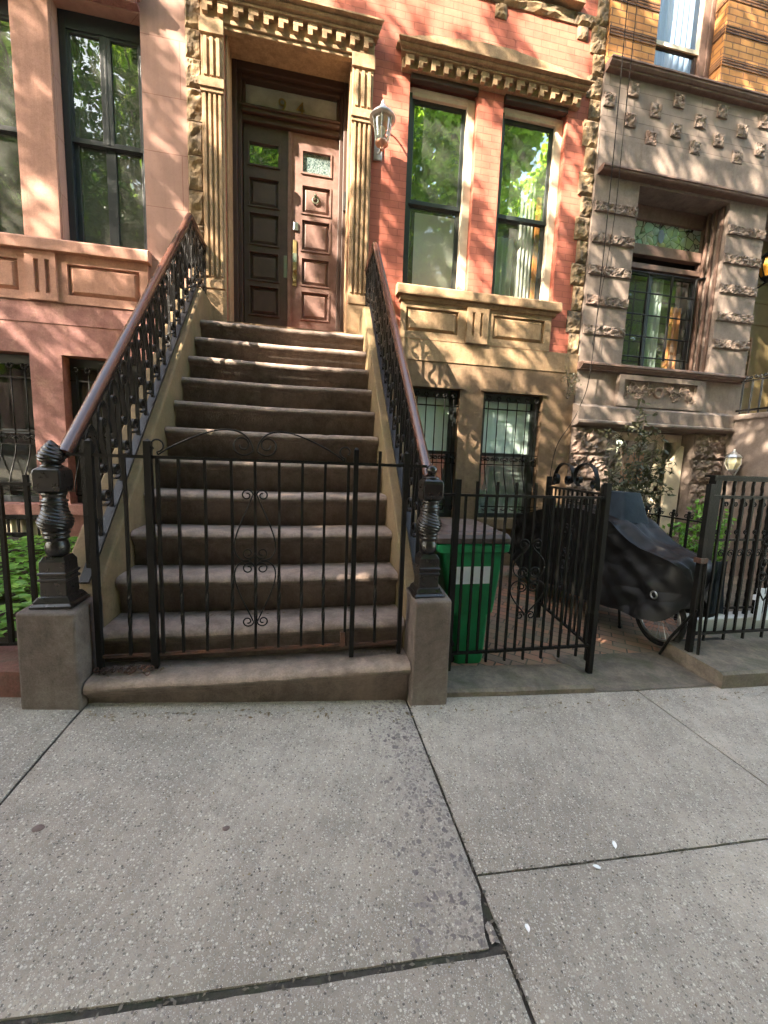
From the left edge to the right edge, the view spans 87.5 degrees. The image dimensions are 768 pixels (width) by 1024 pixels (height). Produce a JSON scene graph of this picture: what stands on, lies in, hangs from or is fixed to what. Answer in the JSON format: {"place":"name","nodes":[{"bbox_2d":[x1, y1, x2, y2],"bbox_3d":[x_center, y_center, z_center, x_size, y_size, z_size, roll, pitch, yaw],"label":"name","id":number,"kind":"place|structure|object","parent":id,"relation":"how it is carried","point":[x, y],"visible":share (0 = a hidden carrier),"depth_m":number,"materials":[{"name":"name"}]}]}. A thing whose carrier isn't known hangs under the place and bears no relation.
{"place":"outdoors","nodes":[
{"label":"outdoors","id":0,"kind":"place"},
{"bbox_2d":[0,534,77,641],"bbox_3d":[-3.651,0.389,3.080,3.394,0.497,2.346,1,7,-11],"label":"ground cover","id":1,"kind":"object","parent":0,"point":[20,592],"visible":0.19,"depth_m":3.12,"materials":[{"name":"green plant"}]},
{"bbox_2d":[0,686,767,1023],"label":"sidewalk","id":2,"kind":"structure","parent":0,"point":[148,856],"depth_m":1.41,"materials":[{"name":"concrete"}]},
{"bbox_2d":[0,646,20,696],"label":"garden kerb","id":3,"kind":"structure","parent":2,"relation":"on","point":[9,676],"depth_m":2.02,"materials":[{"name":"red stone"}]},
{"bbox_2d":[0,475,37,645],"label":"iron fence","id":4,"kind":"object","parent":3,"relation":"on","point":[26,484],"visible":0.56,"depth_m":2.08,"materials":[{"name":"black metal"}]},
{"bbox_2d":[31,824,44,831],"bbox_3d":[-1.202,1.099,1.395,0.038,0.005,0.029,1,7,-11],"label":"gum spot","id":5,"kind":"object","parent":2,"relation":"on","point":[38,828],"visible":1,"depth_m":1.39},
{"bbox_2d":[222,826,229,830],"bbox_3d":[-0.581,1.162,1.474,0.026,0.004,0.022,1,7,-11],"label":"gum spot","id":6,"kind":"object","parent":2,"relation":"on","point":[225,828],"visible":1,"depth_m":1.47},
{"bbox_2d":[7,704,764,1023],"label":"grit","id":7,"kind":"object","parent":2,"relation":"on","point":[370,844],"visible":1,"depth_m":1.46,"materials":[{"name":"grey stone"}]},
{"bbox_2d":[86,691,767,725],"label":"leaf litter","id":8,"kind":"object","parent":2,"relation":"on","point":[388,708],"visible":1,"depth_m":2.22,"materials":[{"name":"brown plant"}]},
{"bbox_2d":[451,565,710,665],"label":"areaway paving","id":9,"kind":"structure","parent":0,"point":[628,637],"depth_m":3.66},
{"bbox_2d":[435,518,510,663],"bbox_3d":[0.538,0.572,3.074,0.591,1.005,0.603,1,7,-11],"label":"wheeled bin","id":10,"kind":"object","parent":9,"relation":"on","point":[443,544],"visible":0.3,"depth_m":2.82,"materials":[{"name":"green plastic"}]},
{"bbox_2d":[447,663,594,696],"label":"areaway kerb","id":11,"kind":"structure","parent":9,"relation":"on","point":[500,680],"depth_m":2.64,"materials":[{"name":"stone"}]},
{"bbox_2d":[443,479,611,673],"bbox_3d":[0.904,0.496,2.704,1.260,1.412,0.036,1,7,-11],"label":"iron fence","id":12,"kind":"object","parent":11,"relation":"on","point":[602,538],"visible":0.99,"depth_m":2.71,"materials":[{"name":"black metal"}]},
{"bbox_2d":[536,463,603,660],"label":"areaway gate","id":13,"kind":"structure","parent":12,"relation":"attached to","point":[569,480],"depth_m":3.30,"materials":[{"name":"black metal"}]},
{"bbox_2d":[507,491,727,645],"bbox_3d":[2.133,0.403,4.204,0.774,1.286,2.348,1,7,-11],"label":"covered cargo bike","id":14,"kind":"object","parent":9,"relation":"on","point":[649,569],"visible":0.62,"depth_m":3.49,"materials":[{"name":"black fabric"}]},
{"bbox_2d":[553,652,715,691],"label":"threshold slab","id":15,"kind":"structure","parent":9,"relation":"on","point":[630,671],"depth_m":2.96,"materials":[{"name":"stone"}]},
{"bbox_2d":[568,495,701,619],"bbox_3d":[2.840,0.443,4.853,0.032,1.126,2.149,1,7,-11],"label":"iron fence","id":16,"kind":"object","parent":9,"relation":"on","point":[673,514],"visible":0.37,"depth_m":4.13,"materials":[{"name":"black metal"}]},
{"bbox_2d":[682,637,721,640],"bbox_3d":[2.850,1.177,3.529,0.470,0.036,0.220,1,7,-11],"label":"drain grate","id":17,"kind":"object","parent":9,"relation":"on","point":[714,638],"visible":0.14,"depth_m":3.63,"materials":[{"name":"black metal"}]},
{"bbox_2d":[670,573,767,639],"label":"neighbour yard","id":18,"kind":"structure","parent":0,"point":[747,635],"depth_m":4.77,"materials":[{"name":"grey concrete"}]},
{"bbox_2d":[597,396,676,521],"bbox_3d":[3.341,-0.276,5.347,1.082,2.476,0.576,1,7,-11],"label":"leafy shrub","id":19,"kind":"object","parent":18,"relation":"on","point":[629,471],"visible":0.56,"depth_m":5.28,"materials":[{"name":"green plant"}]},
{"bbox_2d":[565,0,767,552],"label":"brownstone house","id":20,"kind":"structure","parent":18,"relation":"on","point":[681,342],"depth_m":5.74,"materials":[{"name":"brown stone"}]},
{"bbox_2d":[550,0,627,475],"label":"wall cable","id":21,"kind":"object","parent":20,"relation":"attached to","point":[605,231],"depth_m":5.30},
{"bbox_2d":[592,0,637,344],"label":"wall cable","id":22,"kind":"object","parent":20,"relation":"attached to","point":[620,162],"depth_m":5.23,"materials":[{"name":"black rubber"}]},
{"bbox_2d":[612,431,683,533],"bbox_3d":[3.979,-0.450,6.383,1.440,1.580,0.350,1,7,-11],"label":"window","id":23,"kind":"structure","parent":20,"relation":"in","point":[668,503],"depth_m":6.33,"materials":[{"name":"beige paint"}]},
{"bbox_2d":[631,204,706,369],"bbox_3d":[4.126,-3.318,6.163,1.514,2.392,0.260,1,7,-11],"label":"window","id":24,"kind":"structure","parent":20,"relation":"in","point":[661,234],"depth_m":6.09,"materials":[{"name":"green glass"}]},
{"bbox_2d":[654,0,717,77],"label":"window","id":25,"kind":"structure","parent":20,"relation":"in","point":[676,17],"depth_m":5.59,"materials":[{"name":"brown wood"}]},
{"bbox_2d":[740,241,767,413],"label":"door","id":26,"kind":"structure","parent":20,"relation":"in","point":[757,355],"depth_m":6.94,"materials":[{"name":"brown wood"}]},
{"bbox_2d":[757,251,767,288],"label":"wall lantern","id":27,"kind":"object","parent":20,"relation":"attached to","point":[763,273],"depth_m":6.18,"materials":[{"name":"yellow glass"}]},
{"bbox_2d":[662,496,736,560],"bbox_3d":[3.594,0.442,4.607,0.615,1.253,0.903,9,10,44],"label":"green shrub","id":28,"kind":"object","parent":18,"relation":"on","point":[694,529],"visible":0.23,"depth_m":4.53,"materials":[{"name":"green plant"}]},
{"bbox_2d":[662,638,767,688],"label":"neighbour kerb","id":29,"kind":"structure","parent":18,"relation":"on","point":[732,663],"depth_m":3.03,"materials":[{"name":"stone"}]},
{"bbox_2d":[658,484,767,654],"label":"iron fence","id":30,"kind":"object","parent":29,"relation":"on","point":[700,560],"visible":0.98,"depth_m":3.07,"materials":[{"name":"black metal"}]},
{"bbox_2d":[677,611,767,630],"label":"edging stone","id":31,"kind":"object","parent":18,"relation":"on","point":[720,621],"visible":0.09,"depth_m":3.90,"materials":[{"name":"grey stone"}]},
{"bbox_2d":[698,475,767,617],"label":"ornate iron fence","id":32,"kind":"object","parent":31,"relation":"on","point":[717,480],"visible":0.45,"depth_m":3.82,"materials":[{"name":"black metal"}]},
{"bbox_2d":[752,588,767,620],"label":"picket panel","id":33,"kind":"object","parent":31,"relation":"on","point":[760,605],"visible":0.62,"depth_m":3.89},
{"bbox_2d":[717,412,767,584],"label":"neighbour stoop","id":34,"kind":"object","parent":18,"relation":"on","point":[747,439],"visible":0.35,"depth_m":5.94,"materials":[{"name":"brown stone"}]},
{"bbox_2d":[724,449,742,475],"bbox_3d":[5.237,-0.737,5.968,0.312,0.390,0.179,1,7,-11],"label":"wall lantern","id":35,"kind":"object","parent":34,"relation":"attached to","point":[733,461],"depth_m":5.92,"materials":[{"name":"white glass"}]},
{"bbox_2d":[735,372,767,413],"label":"iron railing","id":36,"kind":"object","parent":34,"relation":"on","point":[748,410],"visible":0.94,"depth_m":5.96,"materials":[{"name":"black metal"}]},
{"bbox_3d":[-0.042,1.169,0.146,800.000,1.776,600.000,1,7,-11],"label":"ground","id":37,"kind":"structure","parent":0,"visible":0},
{"bbox_2d":[0,0,189,536],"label":"pink row house","id":38,"kind":"structure","parent":37,"relation":"on","point":[94,197],"depth_m":4.46,"materials":[{"name":"paint"}]},
{"bbox_2d":[0,0,16,135],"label":"window","id":39,"kind":"structure","parent":38,"relation":"in","point":[4,12],"depth_m":4.17,"materials":[{"name":"black glass"}]},
{"bbox_2d":[7,532,26,537],"bbox_3d":[-4.173,0.328,4.510,0.380,0.200,0.030,1,7,-11],"label":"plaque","id":40,"kind":"object","parent":38,"relation":"attached to","point":[17,534],"visible":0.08,"depth_m":4.50,"materials":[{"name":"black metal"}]},
{"bbox_2d":[0,353,39,501],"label":"window","id":41,"kind":"structure","parent":38,"relation":"in","point":[4,358],"depth_m":4.61,"materials":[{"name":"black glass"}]},
{"bbox_2d":[57,8,147,249],"bbox_3d":[-3.081,-4.140,4.480,0.834,2.347,0.083,1,7,-11],"label":"window","id":42,"kind":"structure","parent":38,"relation":"in","point":[108,32],"depth_m":4.40,"materials":[{"name":"black glass"}]},
{"bbox_2d":[69,359,138,502],"bbox_3d":[-3.268,-0.941,4.842,0.819,1.674,0.060,1,7,-11],"label":"window","id":43,"kind":"structure","parent":38,"relation":"in","point":[81,364],"depth_m":4.70,"materials":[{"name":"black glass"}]},
{"bbox_2d":[15,286,451,710],"bbox_3d":[-0.992,-0.478,3.776,2.190,3.545,3.650,1,7,-11],"label":"stoop","id":44,"kind":"object","parent":37,"relation":"on","point":[255,384],"visible":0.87,"depth_m":2.68,"materials":[{"name":"stone"}]},
{"bbox_2d":[29,212,206,609],"bbox_3d":[-1.863,-1.293,3.264,0.184,3.167,3.093,1,7,-11],"label":"stair railing","id":45,"kind":"object","parent":44,"relation":"on","point":[59,580],"visible":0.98,"depth_m":2.45,"materials":[{"name":"black metal"}]},
{"bbox_2d":[93,663,153,675],"bbox_3d":[-1.365,0.824,2.100,0.290,0.040,0.100,1,7,-11],"label":"chain","id":46,"kind":"object","parent":44,"relation":"on","point":[129,668],"visible":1,"depth_m":2.10,"materials":[{"name":"metal"}]},
{"bbox_2d":[66,429,426,671],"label":"stoop gate","id":47,"kind":"structure","parent":44,"relation":"on","point":[148,457],"depth_m":2.14,"materials":[{"name":"black metal"}]},
{"bbox_2d":[105,609,395,676],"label":"leaf litter","id":48,"kind":"object","parent":44,"relation":"on","point":[161,668],"visible":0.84,"depth_m":2.35,"materials":[{"name":"brown plant"}]},
{"bbox_2d":[364,240,444,598],"bbox_3d":[0.032,-1.251,3.635,0.184,3.137,3.092,1,7,-11],"label":"stair railing","id":49,"kind":"object","parent":44,"relation":"on","point":[427,483],"visible":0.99,"depth_m":2.78,"materials":[{"name":"black metal"}]},
{"bbox_2d":[184,0,609,565],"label":"brick row house","id":50,"kind":"structure","parent":37,"relation":"on","point":[466,203],"depth_m":5.13,"materials":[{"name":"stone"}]},
{"bbox_2d":[243,123,287,326],"bbox_3d":[-1.501,-3.455,5.133,0.547,2.630,0.054,1,7,-11],"label":"door","id":51,"kind":"structure","parent":50,"relation":"in","point":[265,187],"depth_m":5.11,"materials":[{"name":"brown wood"}]},
{"bbox_2d":[242,80,339,120],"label":"transom window","id":52,"kind":"structure","parent":50,"relation":"in","point":[258,93],"depth_m":4.98,"materials":[{"name":"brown glass"}]},
{"bbox_2d":[287,131,338,330],"bbox_3d":[-0.931,-3.446,5.221,0.634,2.630,0.099,1,7,-11],"label":"door","id":53,"kind":"structure","parent":50,"relation":"in","point":[313,162],"depth_m":5.21,"materials":[{"name":"red wood"}]},
{"bbox_2d":[369,100,395,161],"bbox_3d":[-0.052,-4.441,4.620,0.302,0.554,0.425,-3,9,-33],"label":"wall lantern","id":54,"kind":"object","parent":50,"relation":"attached to","point":[382,117],"depth_m":4.56,"materials":[{"name":"silver paint"}]},
{"bbox_2d":[413,388,457,516],"bbox_3d":[0.578,-0.802,5.557,0.794,1.740,0.100,1,7,-11],"label":"window","id":55,"kind":"structure","parent":50,"relation":"in","point":[430,410],"depth_m":5.54,"materials":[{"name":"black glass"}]},
{"bbox_2d":[402,87,474,290],"bbox_3d":[0.673,-4.053,5.210,0.880,2.340,0.190,1,7,-11],"label":"window","id":56,"kind":"structure","parent":50,"relation":"in","point":[440,243],"depth_m":5.25,"materials":[{"name":"beige paint"}]},
{"bbox_2d":[477,393,538,516],"bbox_3d":[1.741,-0.788,5.783,0.884,1.740,0.100,1,7,-11],"label":"window","id":57,"kind":"structure","parent":50,"relation":"in","point":[512,405],"depth_m":5.78,"materials":[{"name":"black glass"}]},
{"bbox_2d":[491,107,562,300],"bbox_3d":[1.866,-4.048,5.518,0.900,2.340,0.340,1,7,-11],"label":"window","id":58,"kind":"structure","parent":50,"relation":"in","point":[525,221],"depth_m":5.55,"materials":[{"name":"beige paint"}]},
{"bbox_2d":[561,366,581,398],"bbox_3d":[2.600,-1.799,5.566,0.291,0.439,0.179,1,7,-11],"label":"wall weed","id":59,"kind":"object","parent":50,"relation":"on","point":[570,389],"depth_m":5.56,"materials":[{"name":"green plant"}]}
]}

